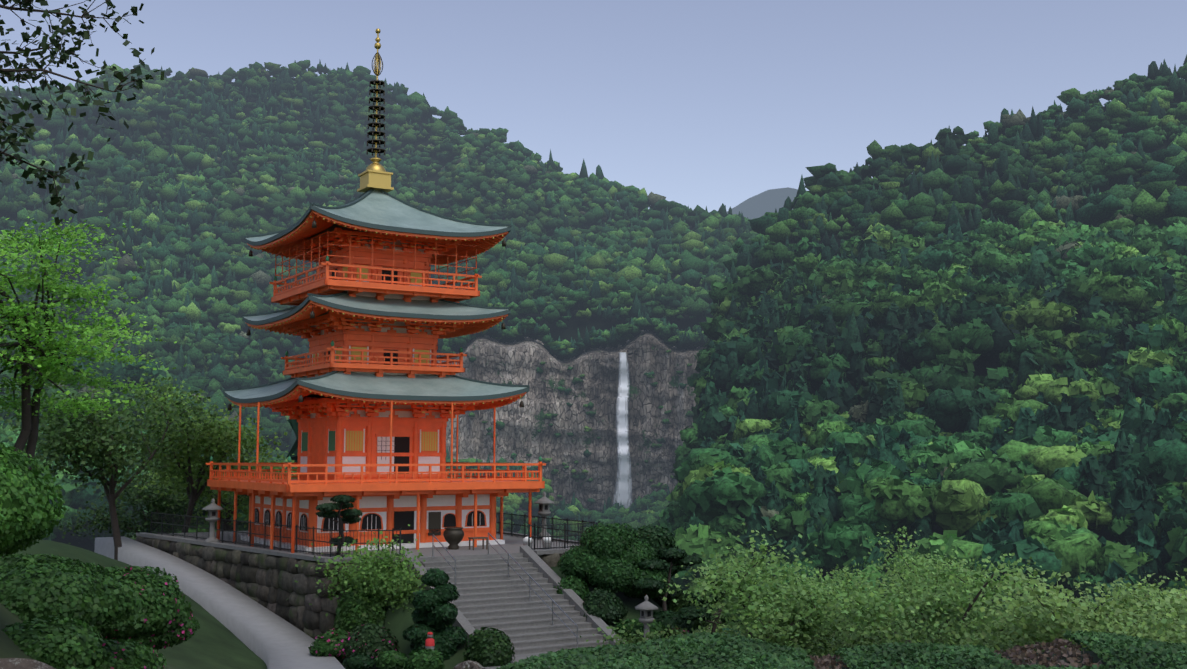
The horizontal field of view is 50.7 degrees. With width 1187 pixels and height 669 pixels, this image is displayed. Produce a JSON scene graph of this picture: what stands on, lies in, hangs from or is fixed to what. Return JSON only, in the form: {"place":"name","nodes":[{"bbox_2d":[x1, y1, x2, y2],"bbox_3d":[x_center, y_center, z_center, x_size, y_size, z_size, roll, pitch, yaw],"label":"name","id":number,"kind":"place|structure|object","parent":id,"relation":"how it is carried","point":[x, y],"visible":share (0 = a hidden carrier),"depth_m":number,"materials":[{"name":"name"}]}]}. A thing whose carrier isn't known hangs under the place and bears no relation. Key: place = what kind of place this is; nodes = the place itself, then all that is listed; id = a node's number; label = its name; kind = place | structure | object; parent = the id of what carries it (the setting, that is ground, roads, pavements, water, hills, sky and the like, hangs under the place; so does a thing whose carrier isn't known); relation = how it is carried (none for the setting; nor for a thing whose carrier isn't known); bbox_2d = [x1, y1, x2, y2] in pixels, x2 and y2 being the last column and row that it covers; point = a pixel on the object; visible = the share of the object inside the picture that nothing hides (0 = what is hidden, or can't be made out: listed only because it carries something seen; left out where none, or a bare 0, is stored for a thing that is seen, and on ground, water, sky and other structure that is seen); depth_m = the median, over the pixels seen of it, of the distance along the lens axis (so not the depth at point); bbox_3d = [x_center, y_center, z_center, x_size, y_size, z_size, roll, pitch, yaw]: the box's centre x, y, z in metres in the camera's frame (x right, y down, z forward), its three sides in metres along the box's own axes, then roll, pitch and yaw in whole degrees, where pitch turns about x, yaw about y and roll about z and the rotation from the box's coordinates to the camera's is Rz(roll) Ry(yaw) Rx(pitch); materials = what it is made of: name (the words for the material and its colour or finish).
{"place":"outdoors","nodes":[
{"label":"outdoors","id":0,"kind":"place"},
{"bbox_2d":[94,536,344,668],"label":"garden path","id":1,"kind":"structure","parent":0,"point":[270,639],"depth_m":51.58,"materials":[{"name":"concrete"}]},
{"bbox_2d":[0,77,1186,668],"bbox_3d":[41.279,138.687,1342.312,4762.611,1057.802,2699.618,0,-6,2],"label":"terrain ground","id":2,"kind":"structure","parent":0,"point":[212,643],"depth_m":52.94,"materials":[{"name":"green plant"}]},
{"bbox_2d":[0,658,55,668],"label":"garden rock","id":3,"kind":"object","parent":2,"relation":"on","point":[14,663],"visible":1,"depth_m":9.79,"materials":[{"name":"grey stone"}]},
{"bbox_2d":[135,535,564,663],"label":"stone retaining wall","id":4,"kind":"structure","parent":2,"relation":"on","point":[267,581],"depth_m":52.20,"materials":[{"name":"grey stone"}]},
{"bbox_2d":[0,454,742,668],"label":"garden shrubs","id":5,"kind":"object","parent":2,"relation":"on","point":[7,503],"visible":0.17,"depth_m":43.97,"materials":[{"name":"green plant"}]},
{"bbox_2d":[0,60,764,363],"bbox_3d":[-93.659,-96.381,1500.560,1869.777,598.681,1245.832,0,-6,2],"label":"forest","id":6,"kind":"object","parent":2,"relation":"on","point":[658,242],"visible":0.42,"depth_m":1298.63,"materials":[{"name":"green plant"}]},
{"bbox_2d":[136,530,662,668],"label":"terrace and stairs","id":7,"kind":"structure","parent":2,"relation":"on","point":[508,589],"depth_m":49.26,"materials":[{"name":"stone"}]},
{"bbox_2d":[150,511,599,557],"bbox_3d":[-10.841,9.399,60.919,15.900,1.180,21.450,3,-6,-32],"label":"iron fence","id":8,"kind":"object","parent":7,"relation":"on","point":[172,519],"visible":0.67,"depth_m":56.28,"materials":[{"name":"grey"}]},
{"bbox_2d":[205,28,545,552],"bbox_3d":[-10.643,-2.631,60.665,12.440,25.080,12.440,3,-6,-32],"label":"pagoda","id":9,"kind":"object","parent":7,"relation":"on","point":[371,397],"visible":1,"depth_m":57.61,"materials":[{"name":"paint"}]},
{"bbox_2d":[202,492,658,650],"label":"stone lanterns","id":10,"kind":"object","parent":7,"relation":"on","point":[453,536],"visible":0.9,"depth_m":54.72,"materials":[{"name":"stone"}]},
{"bbox_2d":[453,660,482,668],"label":"garden rock","id":11,"kind":"object","parent":2,"relation":"on","point":[469,664],"visible":0.94,"depth_m":41.96,"materials":[{"name":"grey stone"}]},
{"bbox_2d":[437,330,705,532],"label":"rock cliff","id":12,"kind":"structure","parent":2,"relation":"on","point":[513,363],"depth_m":883.98,"materials":[{"name":"grey stone"}]},
{"bbox_2d":[0,0,1185,648],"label":"tree trunks","id":13,"kind":"object","parent":2,"relation":"on","point":[30,426],"visible":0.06,"depth_m":21.24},
{"bbox_2d":[0,0,1186,668],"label":"garden foliage leaves","id":14,"kind":"object","parent":13,"relation":"on","point":[1130,628],"visible":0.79,"depth_m":39.20,"materials":[{"name":"green plant"}]},
{"bbox_2d":[0,55,1186,543],"bbox_3d":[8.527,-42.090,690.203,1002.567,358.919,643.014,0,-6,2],"label":"forest","id":15,"kind":"object","parent":2,"relation":"on","point":[942,181],"depth_m":613.78,"materials":[{"name":"green plant"}]},
{"bbox_2d":[39,359,1186,659],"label":"forest","id":16,"kind":"object","parent":2,"relation":"on","point":[1143,493],"depth_m":284.09,"materials":[{"name":"green plant"}]},
{"bbox_2d":[613,352,632,507],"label":"waterfall water","id":17,"kind":"structure","parent":2,"relation":"on","point":[623,492],"depth_m":878.49,"materials":[{"name":"white liquid"}]},
{"bbox_2d":[570,651,1186,668],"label":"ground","id":18,"kind":"structure","parent":2,"relation":"on","point":[1096,658],"depth_m":18.51,"materials":[{"name":"green plant"}]},
{"bbox_2d":[0,0,1186,211],"label":"sky","id":19,"kind":"structure","parent":0,"point":[691,103],"materials":[{"name":"blue"}]},
{"bbox_2d":[727,187,797,218],"bbox_3d":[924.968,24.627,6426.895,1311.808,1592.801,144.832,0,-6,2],"label":"mountain","id":20,"kind":"structure","parent":0,"point":[761,204],"depth_m":6533.73,"materials":[{"name":"grey"}]}
]}

